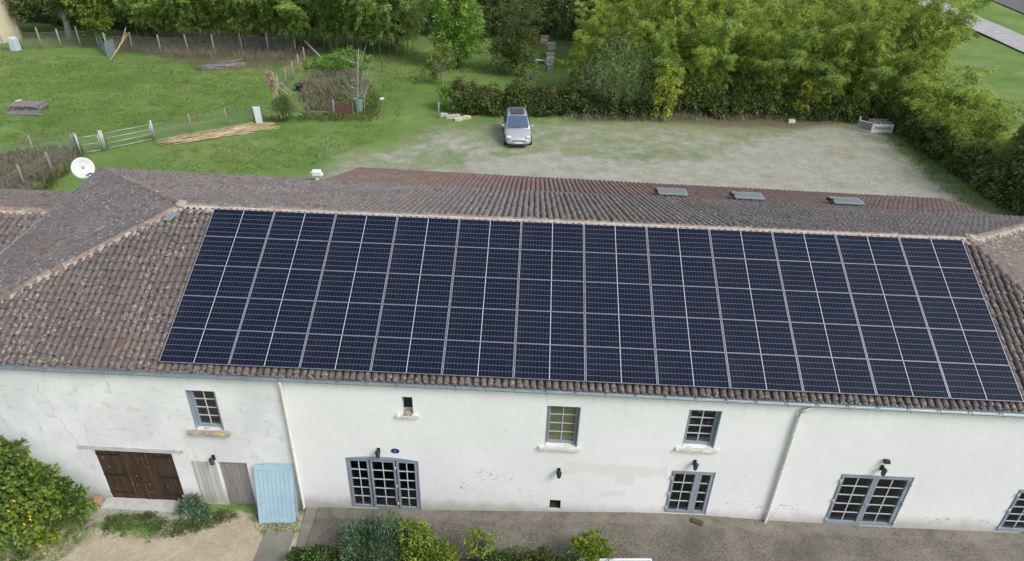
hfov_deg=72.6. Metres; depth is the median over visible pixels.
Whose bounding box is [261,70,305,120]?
pampas grass
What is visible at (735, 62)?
bamboo culm
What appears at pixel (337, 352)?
solar panel
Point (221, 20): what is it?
bamboo culm
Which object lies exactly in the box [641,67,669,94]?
bamboo culm
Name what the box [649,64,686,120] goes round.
bamboo plume
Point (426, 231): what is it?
solar panel
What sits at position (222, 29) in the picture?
bamboo culm
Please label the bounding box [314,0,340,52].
bamboo culm
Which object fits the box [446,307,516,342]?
solar panel
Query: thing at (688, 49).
bamboo culm
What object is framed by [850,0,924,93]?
bamboo culm
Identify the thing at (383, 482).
french door
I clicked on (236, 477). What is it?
plank door
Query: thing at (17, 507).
climbing shrub
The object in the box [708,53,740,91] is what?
bamboo culm
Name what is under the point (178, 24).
bamboo culm
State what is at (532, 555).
shrub
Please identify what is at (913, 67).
bamboo culm
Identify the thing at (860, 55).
bamboo culm
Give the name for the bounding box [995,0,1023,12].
road
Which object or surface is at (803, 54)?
bamboo culm
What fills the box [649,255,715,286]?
solar panel
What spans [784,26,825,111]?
bamboo culm
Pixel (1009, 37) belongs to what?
path
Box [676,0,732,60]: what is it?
bamboo culm
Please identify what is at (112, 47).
leaning poles
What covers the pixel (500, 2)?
dark tree
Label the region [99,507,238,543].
weeds
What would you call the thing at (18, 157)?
dry weeds
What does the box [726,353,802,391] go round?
solar panel
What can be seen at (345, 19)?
bamboo culm
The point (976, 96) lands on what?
bamboo culm
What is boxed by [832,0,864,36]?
bamboo culm
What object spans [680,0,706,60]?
bamboo culm
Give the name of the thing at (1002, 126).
bamboo culm
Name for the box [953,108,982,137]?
bamboo culm
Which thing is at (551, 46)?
beehive
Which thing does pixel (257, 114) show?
white slab
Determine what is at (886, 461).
wall spotlight
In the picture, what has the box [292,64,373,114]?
dry weeds
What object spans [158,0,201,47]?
bamboo culm
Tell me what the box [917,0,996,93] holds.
bamboo culm
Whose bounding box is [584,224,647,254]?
solar panel
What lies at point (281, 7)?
bamboo culm
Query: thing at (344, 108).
corrugated sheet
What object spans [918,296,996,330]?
solar panel
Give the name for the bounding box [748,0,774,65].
bamboo culm
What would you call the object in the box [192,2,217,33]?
bamboo culm
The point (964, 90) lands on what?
bamboo culm
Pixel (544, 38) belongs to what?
beehive
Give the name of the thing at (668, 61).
bamboo culm
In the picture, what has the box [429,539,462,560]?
garden shrub
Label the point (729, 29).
bamboo culm
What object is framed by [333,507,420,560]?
shrub
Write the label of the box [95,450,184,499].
garage door
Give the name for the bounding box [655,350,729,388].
solar panel
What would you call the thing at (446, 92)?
hedge bush
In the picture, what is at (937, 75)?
bamboo culm
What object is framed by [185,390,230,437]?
window
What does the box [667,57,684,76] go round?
bamboo culm
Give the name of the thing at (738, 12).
bamboo culm
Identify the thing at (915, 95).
bamboo culm
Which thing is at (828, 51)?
bamboo culm
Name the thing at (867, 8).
bamboo culm
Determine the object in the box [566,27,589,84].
bamboo culm
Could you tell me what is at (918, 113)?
bamboo culm
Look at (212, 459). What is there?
wall lantern
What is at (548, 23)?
undergrowth
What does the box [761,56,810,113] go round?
bamboo culm
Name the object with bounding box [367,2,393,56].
bamboo culm
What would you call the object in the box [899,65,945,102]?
bamboo culm
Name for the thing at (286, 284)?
solar panel
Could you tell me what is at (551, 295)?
solar panel
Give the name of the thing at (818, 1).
bamboo culm
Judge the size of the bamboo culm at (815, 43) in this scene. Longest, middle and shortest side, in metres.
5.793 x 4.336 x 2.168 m
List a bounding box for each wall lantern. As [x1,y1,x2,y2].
[209,455,215,464]
[375,448,379,458]
[556,468,561,478]
[693,460,698,470]
[879,465,886,475]
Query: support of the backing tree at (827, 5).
on the ground at (420, 132)
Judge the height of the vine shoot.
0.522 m
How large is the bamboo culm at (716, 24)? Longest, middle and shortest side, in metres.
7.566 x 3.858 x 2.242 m
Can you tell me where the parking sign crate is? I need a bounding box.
[857,116,893,132]
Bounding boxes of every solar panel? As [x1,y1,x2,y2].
[159,327,238,364]
[171,295,247,330]
[183,265,257,297]
[194,236,266,267]
[204,209,274,238]
[229,331,306,368]
[240,298,314,333]
[249,268,321,300]
[258,239,328,270]
[267,211,335,241]
[300,334,375,371]
[308,301,381,336]
[316,270,386,303]
[323,241,392,273]
[330,214,396,243]
[371,337,444,374]
[377,304,448,339]
[383,273,452,306]
[388,244,455,275]
[393,216,458,246]
[442,340,514,378]
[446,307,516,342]
[450,276,517,309]
[453,247,519,278]
[457,219,520,248]
[514,343,584,381]
[516,310,584,345]
[517,279,583,312]
[519,249,583,281]
[521,222,583,251]
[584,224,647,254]
[584,252,649,284]
[585,282,651,315]
[585,313,654,348]
[585,346,656,384]
[647,227,711,257]
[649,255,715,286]
[651,285,720,318]
[653,316,724,352]
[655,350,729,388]
[709,229,776,259]
[713,258,782,289]
[717,287,788,321]
[721,319,795,355]
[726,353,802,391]
[772,232,841,262]
[778,260,849,292]
[784,290,857,324]
[790,322,866,358]
[796,356,875,394]
[835,235,906,265]
[843,263,916,295]
[850,293,926,327]
[859,325,937,361]
[868,359,949,398]
[899,237,972,268]
[908,266,984,298]
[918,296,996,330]
[928,328,1009,365]
[939,362,1023,401]
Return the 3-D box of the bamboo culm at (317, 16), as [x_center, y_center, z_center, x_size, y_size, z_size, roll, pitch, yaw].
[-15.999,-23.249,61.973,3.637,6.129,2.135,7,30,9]
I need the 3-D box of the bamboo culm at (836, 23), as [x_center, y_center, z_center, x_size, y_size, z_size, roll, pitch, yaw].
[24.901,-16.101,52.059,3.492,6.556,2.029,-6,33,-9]
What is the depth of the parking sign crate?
48.80 m
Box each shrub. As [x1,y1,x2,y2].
[0,435,99,560]
[171,492,214,523]
[284,544,322,560]
[300,542,347,560]
[333,507,420,560]
[392,515,459,560]
[418,42,463,83]
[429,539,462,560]
[460,524,498,560]
[483,544,525,560]
[511,542,555,560]
[513,62,546,85]
[540,550,577,560]
[568,526,617,560]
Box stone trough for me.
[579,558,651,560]
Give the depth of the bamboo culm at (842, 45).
47.90 m
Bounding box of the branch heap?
[195,59,245,70]
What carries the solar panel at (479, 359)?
attached to the mounting rails
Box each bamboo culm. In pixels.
[112,0,142,41]
[123,0,149,41]
[124,2,148,38]
[126,0,167,47]
[136,0,167,41]
[140,0,170,45]
[145,0,177,42]
[147,0,199,45]
[149,2,180,43]
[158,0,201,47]
[174,0,220,48]
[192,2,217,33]
[196,0,211,43]
[201,0,227,43]
[202,0,228,45]
[209,2,263,47]
[210,0,254,49]
[218,2,242,49]
[220,14,243,49]
[228,0,259,48]
[230,0,257,48]
[250,0,278,51]
[251,3,281,49]
[252,1,278,49]
[259,0,280,42]
[270,0,300,52]
[273,2,306,45]
[283,3,314,49]
[285,0,318,45]
[291,0,313,49]
[291,0,316,50]
[309,0,343,49]
[310,0,332,49]
[313,0,339,52]
[313,12,335,52]
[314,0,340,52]
[325,0,345,50]
[332,3,362,52]
[334,0,365,51]
[338,0,357,52]
[339,14,349,47]
[349,0,380,56]
[349,0,399,50]
[365,0,404,55]
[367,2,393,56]
[385,1,406,51]
[390,0,407,52]
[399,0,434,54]
[402,0,420,49]
[554,58,578,80]
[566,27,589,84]
[568,13,601,81]
[573,0,590,67]
[573,0,609,76]
[573,44,587,84]
[585,36,607,83]
[586,46,617,77]
[587,0,629,52]
[589,23,608,59]
[590,1,615,65]
[595,4,617,60]
[596,21,613,50]
[601,2,620,47]
[615,0,647,55]
[620,23,639,77]
[626,34,650,77]
[627,11,647,44]
[630,0,654,25]
[630,16,650,44]
[632,18,654,54]
[637,0,686,53]
[638,0,657,34]
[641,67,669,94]
[648,2,677,53]
[648,28,671,102]
[649,51,679,68]
[650,1,687,58]
[651,0,693,64]
[651,56,691,91]
[659,3,683,74]
[659,19,680,93]
[663,3,690,32]
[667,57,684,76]
[668,26,698,58]
[675,21,698,64]
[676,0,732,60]
[677,32,715,64]
[679,32,701,98]
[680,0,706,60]
[682,45,717,109]
[683,0,709,59]
[688,20,747,109]
[689,13,722,111]
[696,16,724,72]
[702,18,741,112]
[704,0,727,71]
[707,16,745,80]
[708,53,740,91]
[715,8,746,105]
[717,38,759,81]
[722,1,760,83]
[722,4,763,49]
[723,38,744,86]
[725,26,761,84]
[728,0,755,69]
[728,26,763,110]
[728,61,785,96]
[735,2,784,106]
[738,57,789,95]
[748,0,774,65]
[750,57,784,114]
[751,55,782,73]
[752,30,782,109]
[758,7,805,109]
[760,27,779,60]
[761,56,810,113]
[762,0,820,57]
[773,17,842,104]
[774,5,804,58]
[776,3,815,93]
[777,0,802,54]
[778,37,832,91]
[782,26,813,95]
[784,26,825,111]
[785,18,870,108]
[785,47,814,113]
[789,0,822,82]
[789,24,820,94]
[795,74,850,110]
[796,58,821,88]
[799,3,823,82]
[803,4,822,75]
[807,59,844,114]
[809,0,880,108]
[813,37,850,75]
[817,21,870,94]
[818,9,847,92]
[819,55,844,112]
[819,74,841,108]
[820,35,895,113]
[825,37,856,107]
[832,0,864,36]
[833,21,861,91]
[836,41,870,91]
[837,11,878,101]
[840,30,866,95]
[840,48,916,117]
[844,5,905,89]
[845,0,880,86]
[848,9,901,118]
[849,66,898,101]
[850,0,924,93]
[853,31,886,107]
[865,55,914,116]
[872,58,936,114]
[876,41,892,84]
[878,60,915,86]
[881,0,943,90]
[883,22,971,118]
[884,83,932,108]
[885,10,922,49]
[886,0,917,67]
[886,53,910,65]
[889,0,945,93]
[890,0,930,91]
[894,22,943,100]
[898,8,956,88]
[898,75,938,114]
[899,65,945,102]
[901,97,941,142]
[902,0,971,98]
[902,73,950,123]
[909,0,964,100]
[911,9,946,78]
[911,83,952,122]
[912,9,972,98]
[913,72,943,97]
[913,83,948,128]
[914,97,950,131]
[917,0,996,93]
[919,62,1002,109]
[920,71,946,97]
[922,30,978,91]
[924,79,955,140]
[935,82,968,110]
[935,112,958,129]
[938,84,983,104]
[938,98,972,118]
[938,100,974,138]
[939,111,971,150]
[942,88,976,115]
[946,99,996,119]
[951,127,979,168]
[953,77,978,89]
[953,87,994,120]
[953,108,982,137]
[958,104,1000,148]
[964,134,988,154]
[965,99,1005,137]
[968,84,1001,132]
[969,98,1023,116]
[971,117,1022,146]
[973,112,998,138]
[977,105,1007,126]
[977,110,1007,155]
[982,104,1023,138]
[986,125,1009,153]
[986,139,1009,156]
[994,133,1020,155]
[996,139,1018,162]
[999,141,1009,161]
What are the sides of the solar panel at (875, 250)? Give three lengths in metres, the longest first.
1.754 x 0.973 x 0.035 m
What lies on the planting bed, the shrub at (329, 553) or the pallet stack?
the shrub at (329, 553)
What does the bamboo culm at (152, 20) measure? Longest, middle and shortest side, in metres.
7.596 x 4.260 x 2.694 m
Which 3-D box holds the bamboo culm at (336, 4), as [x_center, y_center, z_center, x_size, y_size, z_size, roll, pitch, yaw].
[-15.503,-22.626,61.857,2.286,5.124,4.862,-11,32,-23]
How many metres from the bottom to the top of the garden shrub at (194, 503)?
0.783 m
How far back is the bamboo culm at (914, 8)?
50.09 m
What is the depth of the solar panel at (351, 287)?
18.65 m
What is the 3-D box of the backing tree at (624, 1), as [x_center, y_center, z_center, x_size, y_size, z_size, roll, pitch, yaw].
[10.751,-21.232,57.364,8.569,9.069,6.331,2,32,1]
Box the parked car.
[502,107,533,145]
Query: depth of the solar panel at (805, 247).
19.47 m
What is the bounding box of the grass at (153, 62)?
[0,55,288,150]
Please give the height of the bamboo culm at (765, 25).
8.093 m
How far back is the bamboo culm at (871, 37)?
47.96 m
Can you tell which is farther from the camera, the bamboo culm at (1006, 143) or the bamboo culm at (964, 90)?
the bamboo culm at (964, 90)
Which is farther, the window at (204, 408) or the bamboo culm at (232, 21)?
the bamboo culm at (232, 21)
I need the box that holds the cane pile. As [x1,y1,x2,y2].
[154,122,279,145]
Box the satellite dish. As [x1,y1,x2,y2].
[71,157,94,178]
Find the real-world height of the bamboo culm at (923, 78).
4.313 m
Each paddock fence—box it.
[0,26,295,54]
[151,105,254,138]
[276,47,305,94]
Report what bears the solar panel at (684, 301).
attached to the mounting rails
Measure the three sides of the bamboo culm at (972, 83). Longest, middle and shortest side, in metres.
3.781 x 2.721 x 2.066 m
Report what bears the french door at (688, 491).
in the farmhouse
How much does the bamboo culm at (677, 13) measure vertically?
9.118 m
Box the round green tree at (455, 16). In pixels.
[424,0,487,68]
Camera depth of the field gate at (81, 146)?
41.72 m
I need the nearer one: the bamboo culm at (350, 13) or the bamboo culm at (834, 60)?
the bamboo culm at (834, 60)
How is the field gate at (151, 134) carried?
on the ground at (420, 132)
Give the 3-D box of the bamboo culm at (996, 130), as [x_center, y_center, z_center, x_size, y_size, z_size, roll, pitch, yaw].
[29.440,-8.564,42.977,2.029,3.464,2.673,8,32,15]
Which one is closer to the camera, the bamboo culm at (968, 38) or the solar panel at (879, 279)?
the solar panel at (879, 279)
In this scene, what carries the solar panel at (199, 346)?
attached to the mounting rails
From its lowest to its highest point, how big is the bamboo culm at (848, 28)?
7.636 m
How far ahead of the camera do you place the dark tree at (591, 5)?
59.77 m
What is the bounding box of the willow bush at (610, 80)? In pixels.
[571,29,667,110]
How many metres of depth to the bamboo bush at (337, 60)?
58.05 m
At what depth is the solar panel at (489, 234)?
19.66 m
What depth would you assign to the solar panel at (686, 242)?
19.54 m
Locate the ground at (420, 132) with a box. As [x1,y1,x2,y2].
[0,0,1023,560]
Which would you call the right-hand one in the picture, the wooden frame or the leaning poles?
the wooden frame
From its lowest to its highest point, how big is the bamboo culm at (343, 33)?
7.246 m
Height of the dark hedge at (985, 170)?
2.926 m
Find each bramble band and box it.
[115,35,325,62]
[558,107,883,123]
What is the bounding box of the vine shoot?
[1,438,27,448]
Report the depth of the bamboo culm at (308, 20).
62.66 m
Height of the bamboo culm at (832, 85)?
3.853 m
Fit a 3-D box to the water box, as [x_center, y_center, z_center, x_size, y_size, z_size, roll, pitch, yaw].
[-43.830,-20.792,61.316,0.820,1.160,0.600,2,32,1]
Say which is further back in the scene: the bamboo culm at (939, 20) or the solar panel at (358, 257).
the bamboo culm at (939, 20)
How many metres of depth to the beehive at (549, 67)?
60.04 m
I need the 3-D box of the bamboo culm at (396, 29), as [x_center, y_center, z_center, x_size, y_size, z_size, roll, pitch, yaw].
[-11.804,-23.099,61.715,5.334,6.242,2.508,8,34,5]
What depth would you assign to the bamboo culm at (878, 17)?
50.79 m
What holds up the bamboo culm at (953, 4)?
on the ground at (420, 132)
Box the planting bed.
[347,554,476,560]
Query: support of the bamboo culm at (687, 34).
on the ground at (420, 132)
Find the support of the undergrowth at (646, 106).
on the ground at (420, 132)
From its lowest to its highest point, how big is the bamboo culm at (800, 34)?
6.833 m
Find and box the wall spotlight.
[883,459,890,463]
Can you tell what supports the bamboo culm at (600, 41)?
on the ground at (420, 132)
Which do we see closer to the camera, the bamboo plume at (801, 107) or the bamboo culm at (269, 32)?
the bamboo plume at (801, 107)
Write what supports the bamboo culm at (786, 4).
on the ground at (420, 132)
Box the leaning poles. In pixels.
[97,27,127,59]
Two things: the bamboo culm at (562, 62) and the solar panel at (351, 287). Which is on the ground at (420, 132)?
the bamboo culm at (562, 62)
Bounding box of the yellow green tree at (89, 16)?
[60,0,115,45]
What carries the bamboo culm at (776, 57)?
on the ground at (420, 132)
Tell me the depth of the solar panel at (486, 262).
19.12 m
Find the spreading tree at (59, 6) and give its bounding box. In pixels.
[2,0,113,39]
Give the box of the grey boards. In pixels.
[307,107,331,114]
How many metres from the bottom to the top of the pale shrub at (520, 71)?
2.560 m
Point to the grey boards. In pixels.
(330, 112)
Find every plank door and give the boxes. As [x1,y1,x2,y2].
[191,461,225,502]
[219,462,255,503]
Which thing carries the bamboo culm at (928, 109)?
on the ground at (420, 132)
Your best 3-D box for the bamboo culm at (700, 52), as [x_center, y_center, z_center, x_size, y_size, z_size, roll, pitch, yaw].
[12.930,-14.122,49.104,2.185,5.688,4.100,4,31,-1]
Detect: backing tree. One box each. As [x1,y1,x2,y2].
[596,0,662,43]
[681,0,765,45]
[750,0,842,54]
[817,0,923,65]
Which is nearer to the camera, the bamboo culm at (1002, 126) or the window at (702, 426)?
the window at (702, 426)
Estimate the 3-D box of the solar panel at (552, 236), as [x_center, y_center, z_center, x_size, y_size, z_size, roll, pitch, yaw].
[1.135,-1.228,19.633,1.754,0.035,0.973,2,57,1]
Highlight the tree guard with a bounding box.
[353,92,364,112]
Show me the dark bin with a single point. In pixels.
(298, 86)
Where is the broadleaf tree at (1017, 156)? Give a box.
[992,123,1023,184]
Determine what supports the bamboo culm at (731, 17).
on the ground at (420, 132)
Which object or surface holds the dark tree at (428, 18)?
on the ground at (420, 132)
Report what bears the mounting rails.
attached to the farmhouse
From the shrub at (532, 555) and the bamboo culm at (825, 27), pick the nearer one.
the shrub at (532, 555)
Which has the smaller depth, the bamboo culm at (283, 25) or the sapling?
the sapling
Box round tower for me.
[0,0,23,43]
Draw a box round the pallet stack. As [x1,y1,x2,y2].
[5,99,48,114]
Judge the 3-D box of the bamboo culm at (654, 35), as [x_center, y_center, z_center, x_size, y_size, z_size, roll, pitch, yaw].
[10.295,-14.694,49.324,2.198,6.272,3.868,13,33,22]
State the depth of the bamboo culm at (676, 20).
52.54 m
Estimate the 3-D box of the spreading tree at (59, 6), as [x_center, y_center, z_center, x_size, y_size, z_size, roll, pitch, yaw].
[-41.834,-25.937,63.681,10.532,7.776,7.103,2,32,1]
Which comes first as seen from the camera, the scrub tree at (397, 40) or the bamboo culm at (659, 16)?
the bamboo culm at (659, 16)
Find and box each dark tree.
[421,9,438,29]
[471,0,532,34]
[559,0,651,30]
[574,0,638,44]
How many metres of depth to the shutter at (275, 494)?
19.25 m
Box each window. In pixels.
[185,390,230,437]
[539,406,580,451]
[675,410,721,452]
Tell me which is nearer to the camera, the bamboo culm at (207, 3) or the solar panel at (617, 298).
the solar panel at (617, 298)
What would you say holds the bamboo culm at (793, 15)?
on the ground at (420, 132)
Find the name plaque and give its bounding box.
[391,449,398,452]
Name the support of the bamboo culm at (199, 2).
on the ground at (420, 132)
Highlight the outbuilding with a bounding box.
[0,188,70,254]
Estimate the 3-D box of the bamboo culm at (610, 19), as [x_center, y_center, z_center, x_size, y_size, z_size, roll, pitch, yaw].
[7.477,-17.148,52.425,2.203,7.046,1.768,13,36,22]
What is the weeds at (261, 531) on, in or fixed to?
on the ground at (420, 132)
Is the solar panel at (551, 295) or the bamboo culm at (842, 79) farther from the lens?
the bamboo culm at (842, 79)
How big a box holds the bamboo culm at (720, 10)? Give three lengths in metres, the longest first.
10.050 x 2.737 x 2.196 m
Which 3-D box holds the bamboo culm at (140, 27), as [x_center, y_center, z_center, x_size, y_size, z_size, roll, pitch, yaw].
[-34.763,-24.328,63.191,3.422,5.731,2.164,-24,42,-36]
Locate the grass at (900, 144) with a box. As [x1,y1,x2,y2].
[876,129,996,213]
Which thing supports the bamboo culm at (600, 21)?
on the ground at (420, 132)
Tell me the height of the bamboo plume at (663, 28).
6.215 m
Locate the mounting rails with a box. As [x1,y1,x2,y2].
[236,221,874,387]
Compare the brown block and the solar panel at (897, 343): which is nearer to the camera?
the solar panel at (897, 343)
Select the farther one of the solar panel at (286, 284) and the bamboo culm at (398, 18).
the bamboo culm at (398, 18)
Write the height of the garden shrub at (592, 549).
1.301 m
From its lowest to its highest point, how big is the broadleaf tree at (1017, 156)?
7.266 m
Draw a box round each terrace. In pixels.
[306,507,571,560]
[571,512,1023,560]
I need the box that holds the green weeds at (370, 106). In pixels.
[293,72,384,123]
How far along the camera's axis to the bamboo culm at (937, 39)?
47.17 m
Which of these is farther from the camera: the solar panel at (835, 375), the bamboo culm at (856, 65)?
the bamboo culm at (856, 65)
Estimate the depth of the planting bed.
18.53 m
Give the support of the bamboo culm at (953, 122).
on the ground at (420, 132)
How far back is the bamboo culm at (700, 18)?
48.88 m
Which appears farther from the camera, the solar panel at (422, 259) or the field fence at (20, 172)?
the field fence at (20, 172)
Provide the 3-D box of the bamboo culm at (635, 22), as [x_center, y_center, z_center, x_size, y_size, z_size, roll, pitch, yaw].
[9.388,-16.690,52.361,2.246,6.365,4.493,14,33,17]
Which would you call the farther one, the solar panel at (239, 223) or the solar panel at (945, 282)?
the solar panel at (239, 223)
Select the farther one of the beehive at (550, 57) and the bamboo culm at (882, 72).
the beehive at (550, 57)
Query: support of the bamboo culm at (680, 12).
on the ground at (420, 132)
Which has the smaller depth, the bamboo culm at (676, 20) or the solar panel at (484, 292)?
the solar panel at (484, 292)
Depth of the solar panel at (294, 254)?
19.23 m
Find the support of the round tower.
on the ground at (420, 132)
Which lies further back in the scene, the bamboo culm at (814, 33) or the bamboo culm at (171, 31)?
the bamboo culm at (171, 31)
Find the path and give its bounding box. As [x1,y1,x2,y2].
[919,0,1023,51]
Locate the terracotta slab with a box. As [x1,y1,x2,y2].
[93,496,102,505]
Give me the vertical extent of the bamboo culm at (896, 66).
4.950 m
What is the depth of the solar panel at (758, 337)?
17.89 m
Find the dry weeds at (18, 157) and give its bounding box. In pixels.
[0,143,87,189]
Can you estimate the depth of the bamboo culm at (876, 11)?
51.51 m
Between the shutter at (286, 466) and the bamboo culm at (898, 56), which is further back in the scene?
the bamboo culm at (898, 56)
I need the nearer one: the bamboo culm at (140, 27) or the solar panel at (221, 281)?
the solar panel at (221, 281)
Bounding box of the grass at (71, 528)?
[0,502,97,560]
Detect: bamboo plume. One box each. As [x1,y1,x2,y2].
[649,19,677,57]
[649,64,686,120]
[786,79,826,119]
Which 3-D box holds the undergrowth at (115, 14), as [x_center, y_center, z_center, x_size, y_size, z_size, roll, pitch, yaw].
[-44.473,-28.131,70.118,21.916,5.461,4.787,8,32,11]
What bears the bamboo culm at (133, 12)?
on the ground at (420, 132)
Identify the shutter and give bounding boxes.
[253,465,295,522]
[263,463,298,516]
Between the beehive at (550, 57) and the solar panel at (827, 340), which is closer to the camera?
the solar panel at (827, 340)
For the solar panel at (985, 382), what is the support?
attached to the mounting rails
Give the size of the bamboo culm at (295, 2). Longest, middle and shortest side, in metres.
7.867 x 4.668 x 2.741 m
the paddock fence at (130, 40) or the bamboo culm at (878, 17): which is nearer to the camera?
the bamboo culm at (878, 17)
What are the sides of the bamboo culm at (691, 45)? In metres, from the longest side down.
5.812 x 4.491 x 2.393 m
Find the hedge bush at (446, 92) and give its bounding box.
[435,80,476,113]
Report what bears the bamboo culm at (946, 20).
on the ground at (420, 132)
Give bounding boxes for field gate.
[74,130,104,153]
[99,120,155,150]
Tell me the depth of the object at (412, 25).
60.99 m
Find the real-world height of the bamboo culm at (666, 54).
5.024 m
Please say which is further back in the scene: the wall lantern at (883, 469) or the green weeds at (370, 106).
the green weeds at (370, 106)
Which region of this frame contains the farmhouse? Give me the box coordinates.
[0,166,1023,532]
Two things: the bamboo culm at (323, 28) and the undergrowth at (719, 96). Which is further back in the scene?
the bamboo culm at (323, 28)
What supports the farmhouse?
on the ground at (420, 132)
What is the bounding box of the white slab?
[253,107,262,122]
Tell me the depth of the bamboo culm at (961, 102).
46.15 m
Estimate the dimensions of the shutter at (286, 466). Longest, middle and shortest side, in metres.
1.816 x 0.776 x 0.065 m
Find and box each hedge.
[448,74,589,117]
[885,99,1023,214]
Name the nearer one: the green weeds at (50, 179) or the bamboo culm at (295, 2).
the green weeds at (50, 179)
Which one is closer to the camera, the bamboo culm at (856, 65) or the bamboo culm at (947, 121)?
the bamboo culm at (947, 121)
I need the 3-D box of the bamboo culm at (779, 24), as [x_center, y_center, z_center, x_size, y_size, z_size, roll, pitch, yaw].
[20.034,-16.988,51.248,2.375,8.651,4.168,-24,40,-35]
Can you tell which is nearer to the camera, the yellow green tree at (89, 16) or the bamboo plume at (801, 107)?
the bamboo plume at (801, 107)
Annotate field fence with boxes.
[0,133,78,188]
[1,134,75,154]
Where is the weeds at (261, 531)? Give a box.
[246,512,300,537]
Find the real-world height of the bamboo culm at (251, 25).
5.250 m
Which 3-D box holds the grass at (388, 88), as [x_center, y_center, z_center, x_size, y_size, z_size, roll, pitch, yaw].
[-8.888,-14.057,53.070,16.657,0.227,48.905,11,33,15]
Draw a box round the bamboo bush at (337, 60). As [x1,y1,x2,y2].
[310,44,372,72]
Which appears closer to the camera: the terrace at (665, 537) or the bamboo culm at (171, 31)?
the terrace at (665, 537)
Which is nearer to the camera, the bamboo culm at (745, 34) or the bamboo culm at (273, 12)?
the bamboo culm at (745, 34)
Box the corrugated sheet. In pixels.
[334,102,353,115]
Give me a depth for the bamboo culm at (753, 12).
50.05 m
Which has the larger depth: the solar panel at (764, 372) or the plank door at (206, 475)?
the plank door at (206, 475)
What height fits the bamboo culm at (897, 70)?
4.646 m
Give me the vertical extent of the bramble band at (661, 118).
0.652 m
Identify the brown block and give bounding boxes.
[691,517,703,525]
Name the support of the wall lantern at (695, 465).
attached to the farmhouse
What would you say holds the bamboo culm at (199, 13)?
on the ground at (420, 132)
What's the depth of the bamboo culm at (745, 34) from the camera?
48.17 m
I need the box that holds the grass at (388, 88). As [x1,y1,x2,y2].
[76,37,562,187]
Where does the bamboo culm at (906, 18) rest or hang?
on the ground at (420, 132)
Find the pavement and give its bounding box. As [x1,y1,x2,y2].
[254,531,294,560]
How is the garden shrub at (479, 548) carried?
on the planting bed
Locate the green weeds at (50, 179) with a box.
[0,144,90,189]
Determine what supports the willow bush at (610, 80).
on the ground at (420, 132)
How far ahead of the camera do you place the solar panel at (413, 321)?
18.07 m
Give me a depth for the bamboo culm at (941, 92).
46.54 m
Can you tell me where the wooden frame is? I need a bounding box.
[277,82,291,95]
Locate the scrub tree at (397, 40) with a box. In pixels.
[376,0,425,52]
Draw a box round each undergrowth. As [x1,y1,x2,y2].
[12,0,163,32]
[409,0,592,40]
[576,91,657,120]
[647,60,782,119]
[764,84,906,122]
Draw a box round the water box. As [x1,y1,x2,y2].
[7,37,21,50]
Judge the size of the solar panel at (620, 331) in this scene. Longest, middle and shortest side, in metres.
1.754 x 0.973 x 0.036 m
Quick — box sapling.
[298,60,312,84]
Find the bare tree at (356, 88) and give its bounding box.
[337,41,377,104]
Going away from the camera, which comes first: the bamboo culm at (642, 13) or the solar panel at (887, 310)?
the solar panel at (887, 310)
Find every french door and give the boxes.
[345,456,420,508]
[663,470,715,513]
[823,474,914,526]
[995,489,1023,531]
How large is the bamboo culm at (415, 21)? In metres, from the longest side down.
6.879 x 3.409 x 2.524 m
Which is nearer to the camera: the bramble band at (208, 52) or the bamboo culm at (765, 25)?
the bamboo culm at (765, 25)
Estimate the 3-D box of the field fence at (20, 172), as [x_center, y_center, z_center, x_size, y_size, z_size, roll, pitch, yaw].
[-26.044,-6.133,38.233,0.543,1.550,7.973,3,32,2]
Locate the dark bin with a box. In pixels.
[294,83,302,91]
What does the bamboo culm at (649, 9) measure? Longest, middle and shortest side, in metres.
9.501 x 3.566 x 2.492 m
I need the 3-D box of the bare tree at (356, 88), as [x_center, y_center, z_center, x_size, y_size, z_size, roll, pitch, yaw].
[-10.826,-14.454,49.093,2.921,4.911,2.782,2,32,1]
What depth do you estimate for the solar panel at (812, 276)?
18.93 m
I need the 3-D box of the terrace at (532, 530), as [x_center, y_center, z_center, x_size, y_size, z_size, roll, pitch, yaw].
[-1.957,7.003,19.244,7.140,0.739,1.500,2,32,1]
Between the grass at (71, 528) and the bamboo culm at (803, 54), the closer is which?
the grass at (71, 528)
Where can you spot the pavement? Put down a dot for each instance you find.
(272, 547)
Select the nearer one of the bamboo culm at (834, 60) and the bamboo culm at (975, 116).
the bamboo culm at (975, 116)
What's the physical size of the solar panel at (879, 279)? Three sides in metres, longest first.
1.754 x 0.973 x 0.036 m
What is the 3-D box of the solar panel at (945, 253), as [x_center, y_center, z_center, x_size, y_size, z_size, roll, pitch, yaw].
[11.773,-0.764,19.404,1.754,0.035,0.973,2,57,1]
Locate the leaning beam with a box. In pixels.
[304,40,321,57]
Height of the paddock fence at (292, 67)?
1.622 m
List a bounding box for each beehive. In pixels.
[540,35,547,47]
[545,63,552,71]
[546,52,554,64]
[547,42,555,51]
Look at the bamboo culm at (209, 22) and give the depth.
61.69 m
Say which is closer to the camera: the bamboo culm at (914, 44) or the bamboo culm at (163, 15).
the bamboo culm at (914, 44)
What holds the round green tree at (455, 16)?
on the ground at (420, 132)
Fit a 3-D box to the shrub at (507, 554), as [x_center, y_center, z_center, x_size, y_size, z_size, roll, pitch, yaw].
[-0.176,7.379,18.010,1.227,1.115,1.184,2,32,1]
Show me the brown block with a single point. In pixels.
(697, 521)
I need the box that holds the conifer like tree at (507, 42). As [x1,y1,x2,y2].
[485,0,545,76]

